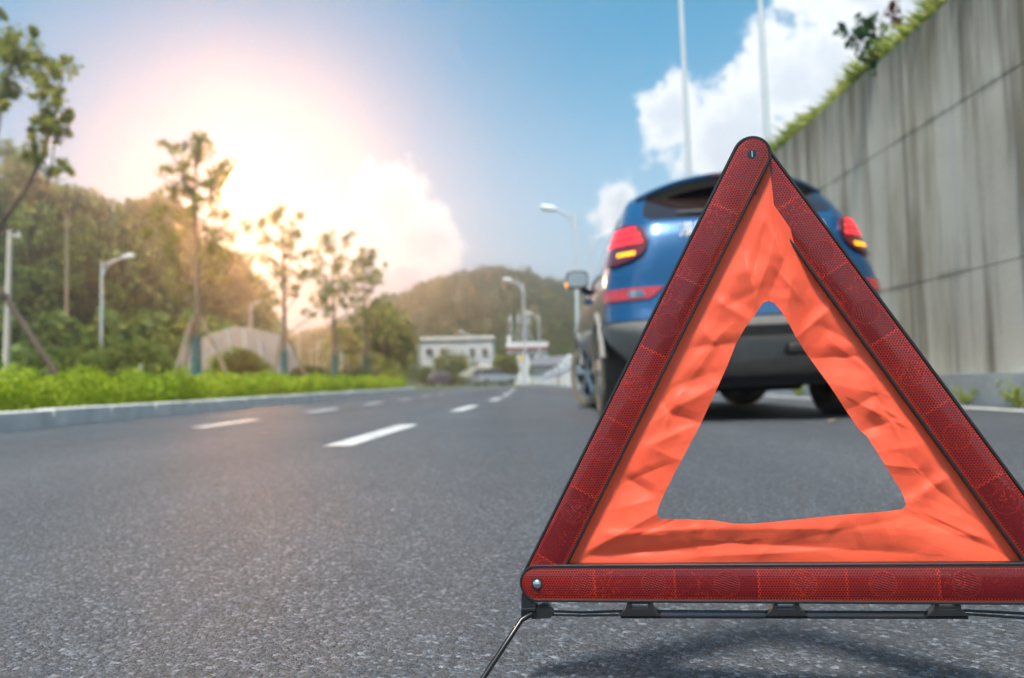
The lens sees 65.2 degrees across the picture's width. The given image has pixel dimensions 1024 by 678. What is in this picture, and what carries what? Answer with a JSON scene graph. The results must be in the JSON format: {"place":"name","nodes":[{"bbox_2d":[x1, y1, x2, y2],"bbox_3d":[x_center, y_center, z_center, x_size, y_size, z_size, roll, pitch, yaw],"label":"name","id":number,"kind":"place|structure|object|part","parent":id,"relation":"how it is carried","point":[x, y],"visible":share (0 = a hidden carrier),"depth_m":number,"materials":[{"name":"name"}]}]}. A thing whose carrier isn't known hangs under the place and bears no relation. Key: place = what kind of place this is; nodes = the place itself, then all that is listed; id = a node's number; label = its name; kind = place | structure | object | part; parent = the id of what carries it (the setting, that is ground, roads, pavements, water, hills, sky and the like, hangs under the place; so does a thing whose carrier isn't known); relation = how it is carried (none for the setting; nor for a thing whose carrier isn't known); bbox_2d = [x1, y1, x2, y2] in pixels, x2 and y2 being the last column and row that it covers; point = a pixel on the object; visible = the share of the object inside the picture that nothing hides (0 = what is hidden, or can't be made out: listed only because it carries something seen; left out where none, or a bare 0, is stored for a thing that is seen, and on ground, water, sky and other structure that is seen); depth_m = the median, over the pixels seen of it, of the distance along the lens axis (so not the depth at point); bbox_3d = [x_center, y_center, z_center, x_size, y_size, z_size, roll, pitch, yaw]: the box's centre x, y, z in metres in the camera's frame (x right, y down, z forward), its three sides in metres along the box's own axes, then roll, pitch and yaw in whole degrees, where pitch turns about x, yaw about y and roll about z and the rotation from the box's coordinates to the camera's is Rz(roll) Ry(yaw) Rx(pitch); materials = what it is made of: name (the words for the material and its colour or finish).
{"place":"outdoors","nodes":[
{"label":"outdoors","id":0,"kind":"place"},
{"bbox_2d":[416,387,450,388],"bbox_3d":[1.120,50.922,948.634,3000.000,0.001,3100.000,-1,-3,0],"label":"ground","id":1,"kind":"structure","parent":0,"point":[434,388],"depth_m":56.26,"materials":[{"name":"grey concrete"}]},
{"bbox_2d":[0,138,68,341],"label":"broadleaf tree","id":2,"kind":"object","parent":1,"relation":"on","point":[36,201],"visible":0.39,"depth_m":61.73,"materials":[{"name":"green plant"}]},
{"bbox_2d":[0,210,90,341],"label":"broadleaf tree","id":3,"kind":"object","parent":1,"relation":"on","point":[38,267],"visible":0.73,"depth_m":57.94,"materials":[{"name":"green plant"}]},
{"bbox_2d":[65,216,67,315],"bbox_3d":[-31.862,-2.413,57.247,0.259,12.935,0.259,-3,-3,22],"label":"pole","id":4,"kind":"object","parent":1,"relation":"on","point":[66,288],"visible":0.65,"depth_m":57.30,"materials":[{"name":"grey metal"}]},
{"bbox_2d":[100,253,134,351],"bbox_3d":[-23.272,-0.864,47.140,2.094,8.389,0.316,-1,-3,0],"label":"street lamp","id":5,"kind":"object","parent":1,"relation":"on","point":[128,256],"visible":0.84,"depth_m":47.20,"materials":[{"name":"grey metal"}]},
{"bbox_2d":[0,180,302,397],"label":"woodland","id":6,"kind":"object","parent":1,"relation":"on","point":[60,327],"visible":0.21,"depth_m":47.74,"materials":[{"name":"green plant"}]},
{"bbox_2d":[331,247,397,373],"bbox_3d":[-8.880,-1.260,48.367,4.015,8.661,3.358,-1,-3,0],"label":"young tree","id":7,"kind":"object","parent":1,"relation":"on","point":[368,277],"visible":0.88,"depth_m":48.03,"materials":[{"name":"green plant"}]},
{"bbox_2d":[353,301,417,372],"bbox_3d":[-9.611,0.512,62.257,5.076,7.067,4.909,-1,-3,0],"label":"broadleaf tree","id":8,"kind":"object","parent":1,"relation":"on","point":[394,349],"visible":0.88,"depth_m":61.23,"materials":[{"name":"green plant"}]},
{"bbox_2d":[420,336,495,385],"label":"grey building","id":9,"kind":"structure","parent":1,"relation":"on","point":[482,348],"depth_m":100.06,"materials":[{"name":"white paint"}]},
{"bbox_2d":[425,347,433,353],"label":"window","id":10,"kind":"structure","parent":9,"relation":"in","point":[428,350],"depth_m":99.83,"materials":[{"name":"grey glass"}]},
{"bbox_2d":[440,347,446,353],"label":"window","id":11,"kind":"structure","parent":9,"relation":"in","point":[441,348],"depth_m":99.83,"materials":[{"name":"grey glass"}]},
{"bbox_2d":[470,347,474,353],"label":"window","id":12,"kind":"structure","parent":9,"relation":"in","point":[472,349],"depth_m":99.83,"materials":[{"name":"grey glass"}]},
{"bbox_2d":[481,347,487,353],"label":"window","id":13,"kind":"structure","parent":9,"relation":"in","point":[484,350],"depth_m":99.83,"materials":[{"name":"grey glass"}]},
{"bbox_2d":[505,314,547,384],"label":"white house","id":14,"kind":"structure","parent":1,"relation":"on","point":[516,348],"depth_m":83.96,"materials":[{"name":"paint"}]},
{"bbox_2d":[529,353,533,359],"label":"window","id":15,"kind":"structure","parent":14,"relation":"in","point":[531,355],"depth_m":83.86,"materials":[{"name":"grey glass"}]},
{"bbox_2d":[529,355,572,384],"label":"dark roofed house","id":16,"kind":"structure","parent":1,"relation":"on","point":[539,367],"depth_m":65.96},
{"bbox_2d":[589,228,612,281],"bbox_3d":[6.338,-2.231,52.185,2.584,10.355,0.390,-1,-3,0],"label":"street lamp","id":17,"kind":"object","parent":1,"relation":"on","point":[590,252],"visible":0.32,"depth_m":52.34,"materials":[{"name":"grey metal"}]},
{"bbox_2d":[774,0,1023,373],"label":"retaining wall","id":18,"kind":"structure","parent":1,"relation":"on","point":[908,158],"depth_m":8.28,"materials":[{"name":"concrete"}]},
{"bbox_2d":[833,0,903,75],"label":"shrub","id":19,"kind":"object","parent":18,"relation":"on","point":[861,32],"visible":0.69,"depth_m":9.76,"materials":[{"name":"green plant"}]},
{"bbox_2d":[302,278,581,385],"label":"hill","id":20,"kind":"structure","parent":0,"point":[531,308],"depth_m":136.89,"materials":[{"name":"green plant"}]},
{"bbox_2d":[289,263,586,378],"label":"hill forest","id":21,"kind":"object","parent":20,"relation":"on","point":[423,292],"visible":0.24,"depth_m":136.88,"materials":[{"name":"green plant"}]},
{"bbox_2d":[0,0,932,335],"label":"sky","id":22,"kind":"structure","parent":0,"point":[438,133],"materials":[{"name":"blue"}]},
{"bbox_2d":[406,384,530,387],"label":"lawn","id":23,"kind":"structure","parent":0,"point":[459,386],"depth_m":70.56,"materials":[{"name":"green plant"}]},
{"bbox_2d":[49,180,134,317],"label":"broadleaf tree","id":24,"kind":"object","parent":23,"relation":"on","point":[74,204],"visible":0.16,"depth_m":71.17,"materials":[{"name":"green plant"}]},
{"bbox_2d":[68,214,175,331],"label":"broadleaf tree","id":25,"kind":"object","parent":23,"relation":"on","point":[134,286],"visible":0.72,"depth_m":66.83,"materials":[{"name":"green plant"}]},
{"bbox_2d":[114,191,191,303],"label":"broadleaf tree","id":26,"kind":"object","parent":23,"relation":"on","point":[136,208],"visible":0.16,"depth_m":79.30,"materials":[{"name":"green plant"}]},
{"bbox_2d":[146,220,231,320],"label":"broadleaf tree","id":27,"kind":"object","parent":23,"relation":"on","point":[217,299],"visible":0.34,"depth_m":76.06,"materials":[{"name":"green plant"}]},
{"bbox_2d":[202,244,269,329],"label":"broadleaf tree","id":28,"kind":"object","parent":23,"relation":"on","point":[231,309],"visible":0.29,"depth_m":85.57,"materials":[{"name":"green plant"}]},
{"bbox_2d":[250,299,267,328],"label":"street lamp","id":29,"kind":"object","parent":23,"relation":"on","point":[252,308],"visible":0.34,"depth_m":70.22,"materials":[{"name":"grey metal"}]},
{"bbox_2d":[257,292,288,333],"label":"broadleaf tree","id":30,"kind":"object","parent":23,"relation":"on","point":[275,313],"visible":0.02,"depth_m":99.43,"materials":[{"name":"green plant"}]},
{"bbox_2d":[298,317,314,360],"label":"street lamp","id":31,"kind":"object","parent":23,"relation":"on","point":[299,338],"visible":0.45,"depth_m":80.09,"materials":[{"name":"grey metal"}]},
{"bbox_2d":[317,340,322,366],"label":"street lamp","id":32,"kind":"object","parent":23,"relation":"on","point":[317,351],"visible":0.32,"depth_m":90.04,"materials":[{"name":"grey metal"}]},
{"bbox_2d":[321,322,368,374],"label":"broadleaf tree","id":33,"kind":"object","parent":23,"relation":"on","point":[351,351],"visible":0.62,"depth_m":74.06,"materials":[{"name":"green plant"}]},
{"bbox_2d":[413,365,434,385],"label":"bush","id":34,"kind":"object","parent":23,"relation":"on","point":[422,374],"visible":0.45,"depth_m":89.57,"materials":[{"name":"green plant"}]},
{"bbox_2d":[428,347,477,385],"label":"bush","id":35,"kind":"object","parent":23,"relation":"on","point":[456,366],"visible":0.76,"depth_m":87.16,"materials":[{"name":"green plant"}]},
{"bbox_2d":[458,331,469,368],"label":"street lamp","id":36,"kind":"object","parent":23,"relation":"on","point":[469,346],"visible":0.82,"depth_m":84.06,"materials":[{"name":"grey metal"}]},
{"bbox_2d":[459,364,499,385],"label":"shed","id":37,"kind":"structure","parent":23,"relation":"on","point":[466,374],"depth_m":79.97,"materials":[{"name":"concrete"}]},
{"bbox_2d":[490,353,521,384],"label":"bush","id":38,"kind":"object","parent":23,"relation":"on","point":[507,364],"visible":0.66,"depth_m":77.41,"materials":[{"name":"green plant"}]},
{"bbox_2d":[519,355,523,384],"bbox_3d":[0.830,2.478,63.913,0.560,2.446,0.170,-1,-3,0],"label":"yellow sign","id":39,"kind":"object","parent":23,"relation":"on","point":[521,358],"visible":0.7,"depth_m":63.88,"materials":[{"name":"yellow metal"}]},
{"bbox_2d":[0,385,1023,677],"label":"road","id":40,"kind":"structure","parent":0,"point":[168,547],"depth_m":1.60,"materials":[{"name":"grey asphalt"}]},
{"bbox_2d":[0,387,415,432],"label":"kerb","id":41,"kind":"structure","parent":40,"relation":"on","point":[11,421],"depth_m":8.66,"materials":[{"name":"concrete"}]},
{"bbox_2d":[190,389,514,445],"bbox_3d":[-0.835,2.041,32.162,2.201,0.001,56.280,-1,-3,1],"label":"lane marking","id":42,"kind":"object","parent":40,"relation":"on","point":[363,438],"visible":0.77,"depth_m":5.42,"materials":[{"name":"paint"}]},
{"bbox_2d":[426,370,451,386],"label":"parked car","id":43,"kind":"object","parent":40,"relation":"on","point":[443,377],"visible":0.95,"depth_m":76.14,"materials":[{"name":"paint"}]},
{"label":"windows","id":44,"kind":"part","parent":43,"relation":"part of","materials":[{"name":"grey glass"}]},
{"bbox_2d":[469,368,518,385],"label":"parked car","id":45,"kind":"object","parent":40,"relation":"on","point":[477,377],"visible":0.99,"depth_m":73.05,"materials":[{"name":"grey paint"}]},
{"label":"windows","id":46,"kind":"part","parent":45,"relation":"part of","materials":[{"name":"grey glass"}]},
{"bbox_2d":[502,278,526,384],"bbox_3d":[0.203,-0.591,62.119,1.757,8.408,0.317,-1,-3,0],"label":"street lamp","id":47,"kind":"object","parent":40,"relation":"on","point":[524,340],"visible":0.94,"depth_m":62.06,"materials":[{"name":"grey metal"}]},
{"bbox_2d":[525,312,539,356],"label":"street lamp","id":48,"kind":"object","parent":40,"relation":"on","point":[528,313],"visible":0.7,"depth_m":76.12,"materials":[{"name":"grey metal"}]},
{"bbox_2d":[544,373,547,384],"bbox_3d":[2.548,3.004,59.922,0.310,0.893,0.310,-1,-3,0],"label":"roadside post","id":49,"kind":"object","parent":40,"relation":"on","point":[545,377],"visible":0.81,"depth_m":59.83,"materials":[{"name":"white paint"}]},
{"bbox_2d":[548,371,551,384],"bbox_3d":[2.675,2.733,55.931,0.310,1.002,0.310,-1,-3,0],"label":"roadside post","id":50,"kind":"object","parent":40,"relation":"on","point":[550,377],"visible":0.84,"depth_m":55.84,"materials":[{"name":"white paint"}]},
{"bbox_2d":[553,368,557,385],"bbox_3d":[2.828,2.439,51.941,0.310,1.158,0.310,-1,-3,0],"label":"roadside post","id":51,"kind":"object","parent":40,"relation":"on","point":[555,373],"visible":1,"depth_m":51.86,"materials":[{"name":"white paint"}]},
{"bbox_2d":[540,204,578,333],"bbox_3d":[2.446,-2.214,40.172,1.925,9.212,0.347,-1,-3,0],"label":"street lamp","id":52,"kind":"object","parent":40,"relation":"on","point":[548,208],"visible":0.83,"depth_m":40.25,"materials":[{"name":"grey metal"}]},
{"bbox_2d":[558,364,562,385],"bbox_3d":[2.867,2.118,46.950,0.310,1.265,0.310,-1,-3,0],"label":"roadside post","id":53,"kind":"object","parent":40,"relation":"on","point":[560,372],"visible":0.87,"depth_m":46.86,"materials":[{"name":"white paint"}]},
{"bbox_2d":[562,359,566,385],"bbox_3d":[2.849,1.802,42.962,0.310,1.472,0.310,-1,-3,0],"label":"roadside post","id":54,"kind":"object","parent":40,"relation":"on","point":[564,368],"visible":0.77,"depth_m":42.87,"materials":[{"name":"white paint"}]},
{"bbox_2d":[566,355,571,386],"bbox_3d":[2.789,1.539,38.970,0.310,1.575,0.310,-1,-3,0],"label":"roadside post","id":55,"kind":"object","parent":40,"relation":"on","point":[568,363],"visible":0.87,"depth_m":38.87,"materials":[{"name":"white paint"}]},
{"bbox_2d":[565,172,880,415],"bbox_3d":[1.691,-0.249,7.637,2.278,1.857,4.470,-1,-3,2],"label":"car","id":56,"kind":"object","parent":40,"relation":"on","point":[648,238],"visible":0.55,"depth_m":5.72,"materials":[{"name":"blue paint"}]},
{"bbox_3d":[0.845,-0.720,7.581,0.188,0.464,2.380,-2,-3,2],"label":"side window","id":57,"kind":"part","parent":56,"relation":"part of","materials":[{"name":"white glass"}]},
{"bbox_3d":[1.619,-0.997,5.858,1.344,0.242,0.353,-2,-3,2],"label":"rear window","id":58,"kind":"part","parent":56,"relation":"part of","materials":[{"name":"black glass"}]},
{"bbox_2d":[480,136,1023,677],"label":"warning triangle","id":59,"kind":"object","parent":40,"relation":"on","point":[946,542],"visible":1,"depth_m":0.78,"materials":[{"name":"red plastic"}]},
{"bbox_2d":[792,385,804,395],"bbox_3d":[4.217,0.738,11.854,0.268,0.230,0.399,-1,-3,0],"label":"weed","id":60,"kind":"object","parent":40,"relation":"on","point":[798,392],"visible":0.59,"depth_m":11.79,"materials":[{"name":"green plant"}]},
{"bbox_2d":[764,395,1023,411],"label":"edge line","id":61,"kind":"object","parent":40,"relation":"on","point":[962,406],"visible":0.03,"depth_m":6.62,"materials":[{"name":"paint"}]},
{"bbox_2d":[765,373,1023,406],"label":"ledge","id":62,"kind":"object","parent":40,"relation":"on","point":[987,388],"visible":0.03,"depth_m":7.33,"materials":[{"name":"concrete"}]},
{"bbox_2d":[678,0,691,177],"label":"light pole","id":63,"kind":"object","parent":62,"relation":"on","point":[685,101],"visible":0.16,"depth_m":20.30,"materials":[{"name":"white metal"}]},
{"bbox_2d":[951,384,977,404],"bbox_3d":[4.222,0.518,7.487,0.218,0.202,0.313,-1,-3,0],"label":"weed","id":64,"kind":"object","parent":40,"relation":"on","point":[964,398],"visible":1,"depth_m":7.45,"materials":[{"name":"green plant"}]},
{"bbox_2d":[995,377,1023,407],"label":"weed","id":65,"kind":"object","parent":40,"relation":"on","point":[1016,394],"visible":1,"depth_m":6.74,"materials":[{"name":"green plant"}]},
{"label":"side road","id":66,"kind":"structure","parent":0,"visible":0},
{"bbox_2d":[202,344,274,376],"bbox_3d":[-11.682,1.301,33.957,3.029,2.197,2.590,-1,-3,0],"label":"bush","id":67,"kind":"object","parent":66,"relation":"on","point":[241,361],"visible":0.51,"depth_m":33.46,"materials":[{"name":"green plant"}]},
{"bbox_2d":[181,326,301,379],"bbox_3d":[-14.780,1.210,44.476,5.445,3.501,5.080,-1,-3,0],"label":"concrete panel","id":68,"kind":"object","parent":66,"relation":"on","point":[263,343],"visible":0.25,"depth_m":42.07,"materials":[{"name":"grey concrete"}]},
{"bbox_2d":[290,365,332,376],"bbox_3d":[-11.131,2.162,44.026,2.620,1.521,2.133,-1,-3,0],"label":"bush","id":69,"kind":"object","parent":66,"relation":"on","point":[309,369],"visible":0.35,"depth_m":43.80,"materials":[{"name":"green plant"}]},
{"bbox_2d":[306,228,366,376],"bbox_3d":[-9.887,-1.687,45.264,3.493,9.229,3.383,-1,-3,0],"label":"young tree","id":70,"kind":"object","parent":66,"relation":"on","point":[326,241],"visible":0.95,"depth_m":45.05,"materials":[{"name":"green plant"}]},
{"bbox_2d":[335,365,380,377],"bbox_3d":[-7.959,2.036,41.959,2.349,1.414,2.262,-3,-3,29],"label":"bush","id":71,"kind":"object","parent":66,"relation":"on","point":[356,371],"visible":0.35,"depth_m":41.69,"materials":[{"name":"green plant"}]},
{"bbox_2d":[374,367,408,383],"bbox_3d":[-6.035,1.999,39.942,1.810,1.177,1.560,-1,-3,0],"label":"bush","id":72,"kind":"object","parent":66,"relation":"on","point":[390,373],"visible":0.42,"depth_m":39.73,"materials":[{"name":"green plant"}]},
{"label":"bank","id":73,"kind":"structure","parent":0,"visible":0},
{"bbox_2d":[757,0,770,143],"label":"light pole","id":74,"kind":"object","parent":73,"relation":"on","point":[765,99],"visible":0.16,"depth_m":17.28,"materials":[{"name":"white metal"}]},
{"bbox_2d":[767,0,947,153],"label":"grass","id":75,"kind":"structure","parent":73,"relation":"on","point":[916,20],"depth_m":10.12,"materials":[{"name":"green plant"}]},
{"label":"verge","id":76,"kind":"structure","parent":0,"visible":0},
{"bbox_2d":[2,230,20,399],"bbox_3d":[-12.557,-0.573,20.074,0.439,4.357,0.170,-1,-3,0],"label":"utility pole","id":77,"kind":"object","parent":76,"relation":"on","point":[7,324],"visible":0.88,"depth_m":20.06,"materials":[{"name":"concrete"}]},
{"bbox_2d":[0,285,57,378],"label":"leaning pole","id":78,"kind":"object","parent":76,"relation":"on","point":[30,334],"visible":0.79,"depth_m":16.00,"materials":[{"name":"brown wood"}]},
{"bbox_2d":[0,7,84,235],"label":"tree","id":79,"kind":"object","parent":76,"relation":"on","point":[10,48],"visible":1,"depth_m":17.23,"materials":[{"name":"green plant"}]},
{"bbox_2d":[12,340,114,393],"bbox_3d":[-15.780,1.124,28.002,3.339,2.172,2.837,-1,-3,0],"label":"bush","id":80,"kind":"object","parent":76,"relation":"on","point":[63,359],"visible":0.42,"depth_m":27.58,"materials":[{"name":"green plant"}]},
{"bbox_2d":[88,338,175,378],"bbox_3d":[-14.143,1.098,29.917,3.046,2.286,3.108,-1,-3,0],"label":"bush","id":81,"kind":"object","parent":76,"relation":"on","point":[149,358],"visible":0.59,"depth_m":29.39,"materials":[{"name":"green plant"}]},
{"bbox_2d":[137,129,255,375],"bbox_3d":[-11.935,-2.945,30.006,3.881,10.210,4.222,1,-4,-32],"label":"young tree","id":82,"kind":"object","parent":76,"relation":"on","point":[197,155],"visible":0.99,"depth_m":30.01,"materials":[{"name":"green plant"}]},
{"bbox_2d":[0,359,406,411],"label":"hedge","id":83,"kind":"object","parent":76,"relation":"on","point":[89,387],"visible":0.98,"depth_m":9.93,"materials":[{"name":"green plant"}]},
{"bbox_2d":[250,203,337,377],"bbox_3d":[-10.653,-1.978,38.305,3.634,9.102,3.761,-4,-4,44],"label":"young tree","id":84,"kind":"object","parent":76,"relation":"on","point":[281,272],"visible":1,"depth_m":38.02,"materials":[{"name":"green plant"}]}
]}

